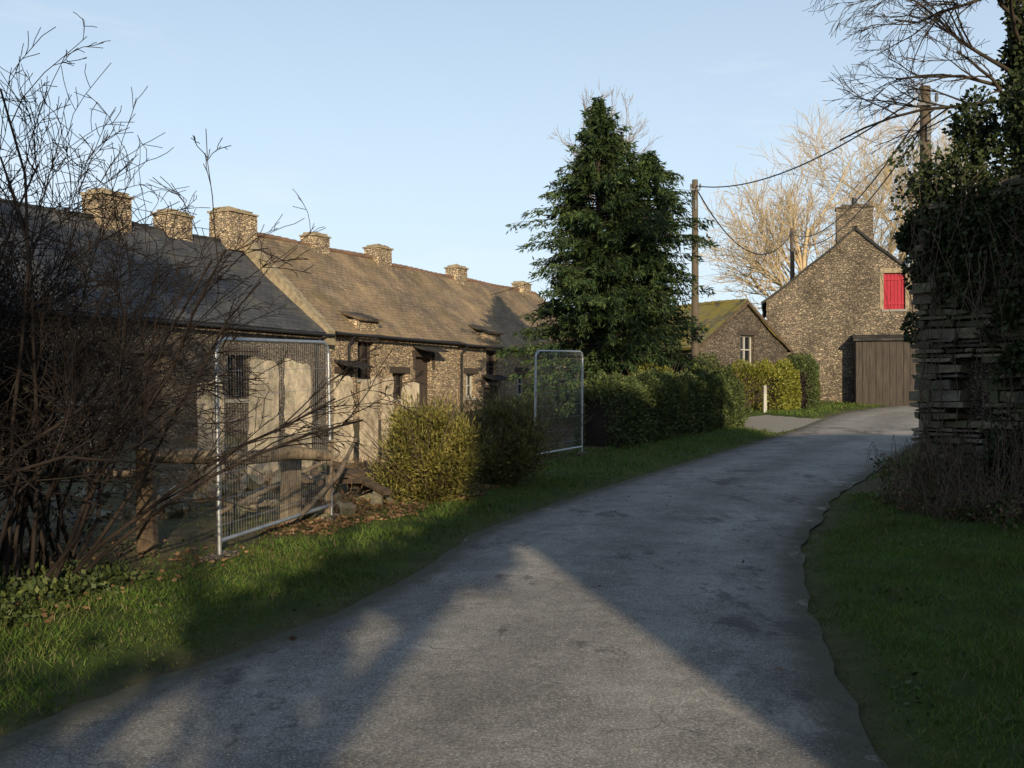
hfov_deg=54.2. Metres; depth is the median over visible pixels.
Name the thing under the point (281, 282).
gable coping
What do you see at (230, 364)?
glass
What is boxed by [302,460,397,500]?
timber pile
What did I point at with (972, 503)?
bramble thicket
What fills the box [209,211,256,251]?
chimney stack
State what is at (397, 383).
glass
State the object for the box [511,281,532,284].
chimney cap
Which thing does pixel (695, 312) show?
utility pole
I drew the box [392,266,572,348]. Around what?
roof
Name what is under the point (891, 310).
sill
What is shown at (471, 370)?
lintel
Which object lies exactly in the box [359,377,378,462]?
slab
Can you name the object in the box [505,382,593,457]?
bush
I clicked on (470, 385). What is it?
window frame
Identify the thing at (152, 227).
ridge tiles
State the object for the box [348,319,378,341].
dormer cheeks
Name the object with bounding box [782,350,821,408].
clipped hedge
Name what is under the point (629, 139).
bare tree
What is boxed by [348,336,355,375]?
downpipe
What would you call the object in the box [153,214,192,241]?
chimney stack
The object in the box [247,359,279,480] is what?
slab
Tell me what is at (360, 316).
dormer roof
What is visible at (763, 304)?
roof
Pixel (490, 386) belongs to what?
lintel
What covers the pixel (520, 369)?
lintel
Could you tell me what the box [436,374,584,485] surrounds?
bush
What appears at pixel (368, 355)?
window frame
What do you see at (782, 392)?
clipped hedge
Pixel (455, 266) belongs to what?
chimney cap
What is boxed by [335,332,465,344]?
gutter
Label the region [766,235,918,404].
walls
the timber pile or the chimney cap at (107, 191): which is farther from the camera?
the chimney cap at (107, 191)
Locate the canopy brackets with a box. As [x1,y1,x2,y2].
[413,352,434,369]
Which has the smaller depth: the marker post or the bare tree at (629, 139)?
the marker post
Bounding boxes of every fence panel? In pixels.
[200,337,339,561]
[534,350,588,463]
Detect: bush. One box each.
[338,385,508,503]
[381,387,469,431]
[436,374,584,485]
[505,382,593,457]
[617,351,717,392]
[707,363,771,419]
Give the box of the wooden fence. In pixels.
[6,433,357,553]
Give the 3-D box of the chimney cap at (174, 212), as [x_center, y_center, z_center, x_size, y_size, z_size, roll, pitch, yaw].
[-9.332,-4.690,27.517,0.754,0.180,0.905,0,0,27]
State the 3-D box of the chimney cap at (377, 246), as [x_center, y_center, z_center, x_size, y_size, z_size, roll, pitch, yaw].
[-4.856,-4.947,36.239,0.750,0.154,0.956,0,0,27]
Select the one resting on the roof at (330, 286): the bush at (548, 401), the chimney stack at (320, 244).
the chimney stack at (320, 244)
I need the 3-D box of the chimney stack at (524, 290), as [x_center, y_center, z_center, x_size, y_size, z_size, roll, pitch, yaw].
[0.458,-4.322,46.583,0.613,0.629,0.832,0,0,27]
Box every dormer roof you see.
[338,310,383,322]
[467,324,504,334]
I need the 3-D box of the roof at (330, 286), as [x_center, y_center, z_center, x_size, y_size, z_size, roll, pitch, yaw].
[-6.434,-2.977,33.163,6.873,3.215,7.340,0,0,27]
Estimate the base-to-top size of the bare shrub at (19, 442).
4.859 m
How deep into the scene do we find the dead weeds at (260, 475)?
13.24 m
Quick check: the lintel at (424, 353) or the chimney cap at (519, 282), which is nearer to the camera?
the lintel at (424, 353)
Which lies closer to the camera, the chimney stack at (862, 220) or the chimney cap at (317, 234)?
the chimney cap at (317, 234)
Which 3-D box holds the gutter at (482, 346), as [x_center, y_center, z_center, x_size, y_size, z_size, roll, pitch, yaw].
[1.345,-1.317,40.608,0.090,0.098,13.000,0,0,27]
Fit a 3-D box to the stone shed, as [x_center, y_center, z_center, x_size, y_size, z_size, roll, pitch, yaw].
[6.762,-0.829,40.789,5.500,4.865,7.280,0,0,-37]
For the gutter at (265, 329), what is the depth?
24.86 m
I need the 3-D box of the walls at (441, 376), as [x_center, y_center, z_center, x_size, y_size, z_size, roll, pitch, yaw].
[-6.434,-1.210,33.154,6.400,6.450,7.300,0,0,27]
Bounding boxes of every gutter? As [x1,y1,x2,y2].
[0,308,334,336]
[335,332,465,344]
[465,344,533,351]
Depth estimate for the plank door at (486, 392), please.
37.30 m
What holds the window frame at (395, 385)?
attached to the walls at (441, 376)
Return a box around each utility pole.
[690,179,700,361]
[789,228,796,279]
[917,85,937,454]
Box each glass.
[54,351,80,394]
[227,358,243,396]
[358,342,366,376]
[393,375,399,396]
[467,375,469,395]
[488,353,490,380]
[518,374,520,393]
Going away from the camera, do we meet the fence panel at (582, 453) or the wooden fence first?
the wooden fence
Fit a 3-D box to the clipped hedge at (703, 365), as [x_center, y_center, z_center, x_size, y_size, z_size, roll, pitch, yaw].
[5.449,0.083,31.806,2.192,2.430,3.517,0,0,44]
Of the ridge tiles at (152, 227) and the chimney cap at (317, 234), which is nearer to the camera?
the ridge tiles at (152, 227)
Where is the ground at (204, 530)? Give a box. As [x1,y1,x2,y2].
[0,402,1023,767]
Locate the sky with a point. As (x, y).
(418, 129)
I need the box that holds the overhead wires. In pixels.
[491,97,930,294]
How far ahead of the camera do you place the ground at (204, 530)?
7.42 m
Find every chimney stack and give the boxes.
[82,193,131,232]
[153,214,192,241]
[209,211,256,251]
[300,235,329,255]
[364,248,391,269]
[445,268,466,284]
[512,283,530,296]
[835,207,872,251]
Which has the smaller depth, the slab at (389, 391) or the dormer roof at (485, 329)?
the slab at (389, 391)
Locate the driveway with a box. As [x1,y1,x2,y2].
[738,415,819,432]
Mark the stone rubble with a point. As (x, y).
(347, 509)
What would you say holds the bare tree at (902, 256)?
on the ground at (204, 530)
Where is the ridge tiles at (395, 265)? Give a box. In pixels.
[392,263,536,293]
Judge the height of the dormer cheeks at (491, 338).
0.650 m
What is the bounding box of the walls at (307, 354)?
[0,313,325,451]
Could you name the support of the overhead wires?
attached to the utility pole at (792, 267)
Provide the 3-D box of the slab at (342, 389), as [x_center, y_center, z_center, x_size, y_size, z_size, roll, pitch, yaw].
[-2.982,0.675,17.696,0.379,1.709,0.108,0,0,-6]
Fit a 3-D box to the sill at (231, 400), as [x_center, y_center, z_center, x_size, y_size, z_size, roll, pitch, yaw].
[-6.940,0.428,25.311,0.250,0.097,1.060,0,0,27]
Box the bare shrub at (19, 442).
[0,12,426,589]
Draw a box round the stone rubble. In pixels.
[50,460,399,522]
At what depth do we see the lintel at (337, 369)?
29.03 m
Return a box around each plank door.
[131,353,160,441]
[415,357,426,406]
[484,388,493,406]
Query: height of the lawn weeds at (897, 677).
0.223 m
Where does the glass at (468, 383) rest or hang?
in the window frame at (470, 385)
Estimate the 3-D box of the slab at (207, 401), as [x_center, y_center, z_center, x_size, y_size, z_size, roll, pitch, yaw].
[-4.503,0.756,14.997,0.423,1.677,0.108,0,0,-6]
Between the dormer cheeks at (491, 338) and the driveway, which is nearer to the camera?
the driveway
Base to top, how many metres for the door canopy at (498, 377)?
0.220 m
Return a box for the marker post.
[763,385,766,412]
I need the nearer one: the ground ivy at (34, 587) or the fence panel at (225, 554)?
the ground ivy at (34, 587)
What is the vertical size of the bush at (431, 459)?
1.688 m
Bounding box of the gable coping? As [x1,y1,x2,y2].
[243,238,334,344]
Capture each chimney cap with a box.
[80,188,134,199]
[150,208,194,217]
[207,206,258,216]
[299,232,330,237]
[362,244,393,249]
[444,264,468,269]
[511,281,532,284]
[835,203,874,211]
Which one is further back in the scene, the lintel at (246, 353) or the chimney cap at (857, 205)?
the chimney cap at (857, 205)
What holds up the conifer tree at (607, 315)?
on the ground at (204, 530)
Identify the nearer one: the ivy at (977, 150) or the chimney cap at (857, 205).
the ivy at (977, 150)
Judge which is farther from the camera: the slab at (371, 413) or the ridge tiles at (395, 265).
the ridge tiles at (395, 265)
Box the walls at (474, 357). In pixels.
[457,345,574,411]
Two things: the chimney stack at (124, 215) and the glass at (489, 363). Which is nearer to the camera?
the chimney stack at (124, 215)
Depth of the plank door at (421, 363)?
33.21 m
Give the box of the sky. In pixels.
[0,0,1020,318]
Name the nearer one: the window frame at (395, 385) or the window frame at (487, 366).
the window frame at (395, 385)
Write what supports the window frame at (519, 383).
attached to the walls at (474, 357)
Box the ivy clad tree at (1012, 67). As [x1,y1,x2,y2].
[804,0,1023,211]
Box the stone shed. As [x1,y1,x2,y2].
[575,299,793,377]
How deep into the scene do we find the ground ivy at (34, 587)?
7.32 m
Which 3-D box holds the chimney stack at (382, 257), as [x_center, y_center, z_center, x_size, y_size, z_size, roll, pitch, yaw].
[-4.855,-4.513,36.233,0.675,0.729,0.878,0,0,27]
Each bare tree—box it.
[546,83,670,251]
[698,99,954,310]
[739,74,1008,266]
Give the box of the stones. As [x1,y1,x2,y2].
[909,174,1023,500]
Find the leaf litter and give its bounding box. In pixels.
[2,484,1007,699]
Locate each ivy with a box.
[0,557,151,630]
[876,80,1023,490]
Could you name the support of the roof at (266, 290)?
on the walls at (307, 354)
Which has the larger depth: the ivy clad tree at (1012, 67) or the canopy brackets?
the canopy brackets
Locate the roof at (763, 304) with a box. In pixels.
[761,226,907,317]
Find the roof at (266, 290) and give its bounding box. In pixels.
[0,202,326,332]
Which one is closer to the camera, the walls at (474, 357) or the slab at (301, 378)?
the slab at (301, 378)
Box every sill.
[225,399,248,402]
[486,382,498,384]
[882,309,906,311]
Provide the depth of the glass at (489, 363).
37.52 m
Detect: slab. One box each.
[197,380,225,480]
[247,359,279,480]
[284,358,312,477]
[333,374,353,462]
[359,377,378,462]
[381,375,393,461]
[401,382,419,431]
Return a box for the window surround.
[880,273,908,308]
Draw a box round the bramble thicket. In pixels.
[865,417,1023,529]
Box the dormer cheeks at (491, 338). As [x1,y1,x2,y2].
[478,333,500,350]
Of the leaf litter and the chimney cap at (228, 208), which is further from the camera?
the chimney cap at (228, 208)
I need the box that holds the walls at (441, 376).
[326,334,456,424]
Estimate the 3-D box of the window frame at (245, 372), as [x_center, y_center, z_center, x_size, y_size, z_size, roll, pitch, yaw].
[-7.040,-0.173,25.365,0.055,1.100,0.900,0,0,27]
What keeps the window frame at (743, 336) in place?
in the stone shed
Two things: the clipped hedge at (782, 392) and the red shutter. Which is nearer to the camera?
the clipped hedge at (782, 392)
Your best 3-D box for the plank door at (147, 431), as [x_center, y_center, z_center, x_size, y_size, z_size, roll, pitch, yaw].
[-8.376,0.339,22.732,0.050,2.050,0.988,0,0,27]
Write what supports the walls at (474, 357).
on the ground at (204, 530)
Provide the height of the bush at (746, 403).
2.040 m
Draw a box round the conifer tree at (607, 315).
[493,95,719,424]
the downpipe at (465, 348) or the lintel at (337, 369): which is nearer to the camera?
the lintel at (337, 369)
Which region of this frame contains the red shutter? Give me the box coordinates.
[884,273,904,308]
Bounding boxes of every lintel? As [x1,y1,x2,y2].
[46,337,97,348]
[125,344,172,353]
[222,347,257,355]
[334,366,356,373]
[389,367,409,372]
[412,350,434,357]
[463,368,478,373]
[481,382,500,387]
[515,367,528,372]
[879,268,904,272]
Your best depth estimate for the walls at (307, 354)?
24.26 m
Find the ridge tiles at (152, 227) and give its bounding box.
[0,197,221,241]
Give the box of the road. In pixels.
[0,405,918,767]
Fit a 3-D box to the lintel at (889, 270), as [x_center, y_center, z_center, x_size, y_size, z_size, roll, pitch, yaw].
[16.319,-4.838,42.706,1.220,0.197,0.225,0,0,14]
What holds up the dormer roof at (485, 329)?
on the walls at (474, 357)
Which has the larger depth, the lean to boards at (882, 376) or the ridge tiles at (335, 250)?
the lean to boards at (882, 376)
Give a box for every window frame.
[227,355,247,398]
[358,342,369,378]
[393,373,401,397]
[466,374,471,396]
[486,351,492,381]
[517,373,521,394]
[740,335,750,362]
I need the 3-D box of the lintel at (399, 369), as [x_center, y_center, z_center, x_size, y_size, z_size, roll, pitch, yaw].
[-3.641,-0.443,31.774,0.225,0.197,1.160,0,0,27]
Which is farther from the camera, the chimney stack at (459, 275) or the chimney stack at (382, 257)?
the chimney stack at (459, 275)
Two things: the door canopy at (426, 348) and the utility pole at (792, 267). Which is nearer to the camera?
the door canopy at (426, 348)
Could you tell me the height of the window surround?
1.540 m
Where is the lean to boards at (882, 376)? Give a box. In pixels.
[853,341,918,405]
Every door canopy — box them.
[334,345,448,367]
[481,374,513,380]
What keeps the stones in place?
on the ground at (204, 530)
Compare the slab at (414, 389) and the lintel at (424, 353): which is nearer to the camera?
the slab at (414, 389)
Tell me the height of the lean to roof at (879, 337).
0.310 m
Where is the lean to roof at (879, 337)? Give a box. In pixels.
[852,334,911,340]
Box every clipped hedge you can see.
[572,367,745,448]
[655,350,733,376]
[730,357,801,410]
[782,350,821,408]
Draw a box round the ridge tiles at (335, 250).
[257,232,372,258]
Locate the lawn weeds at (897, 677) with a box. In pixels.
[22,495,957,733]
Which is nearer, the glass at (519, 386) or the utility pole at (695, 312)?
the utility pole at (695, 312)
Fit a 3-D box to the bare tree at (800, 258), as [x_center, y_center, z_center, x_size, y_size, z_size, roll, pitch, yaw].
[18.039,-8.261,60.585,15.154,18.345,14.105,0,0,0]
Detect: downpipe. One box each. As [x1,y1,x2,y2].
[315,336,323,427]
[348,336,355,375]
[461,346,467,406]
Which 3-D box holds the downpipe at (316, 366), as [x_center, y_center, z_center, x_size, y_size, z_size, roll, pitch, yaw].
[-5.354,-0.005,27.814,0.319,2.790,0.078,0,0,27]
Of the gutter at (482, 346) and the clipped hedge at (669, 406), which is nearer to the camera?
the clipped hedge at (669, 406)
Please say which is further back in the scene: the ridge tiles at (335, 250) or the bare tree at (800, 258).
the bare tree at (800, 258)
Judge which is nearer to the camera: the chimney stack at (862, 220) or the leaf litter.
the leaf litter
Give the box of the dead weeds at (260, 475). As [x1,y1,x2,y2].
[29,454,386,520]
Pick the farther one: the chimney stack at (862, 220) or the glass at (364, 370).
the chimney stack at (862, 220)
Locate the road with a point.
(678, 635)
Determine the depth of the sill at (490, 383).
37.09 m
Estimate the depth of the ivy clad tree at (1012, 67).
14.57 m
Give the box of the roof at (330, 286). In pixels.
[256,236,461,342]
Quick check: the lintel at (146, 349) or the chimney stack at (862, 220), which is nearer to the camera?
the lintel at (146, 349)
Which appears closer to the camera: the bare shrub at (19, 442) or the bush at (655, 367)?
the bare shrub at (19, 442)
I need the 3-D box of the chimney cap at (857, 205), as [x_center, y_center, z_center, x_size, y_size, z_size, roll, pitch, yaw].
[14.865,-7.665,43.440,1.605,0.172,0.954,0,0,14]
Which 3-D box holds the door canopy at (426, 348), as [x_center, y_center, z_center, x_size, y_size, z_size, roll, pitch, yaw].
[-3.604,-0.870,30.999,0.600,0.810,5.450,0,0,27]
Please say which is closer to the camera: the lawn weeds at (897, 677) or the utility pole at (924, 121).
the lawn weeds at (897, 677)
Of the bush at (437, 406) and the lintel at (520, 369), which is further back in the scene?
the lintel at (520, 369)

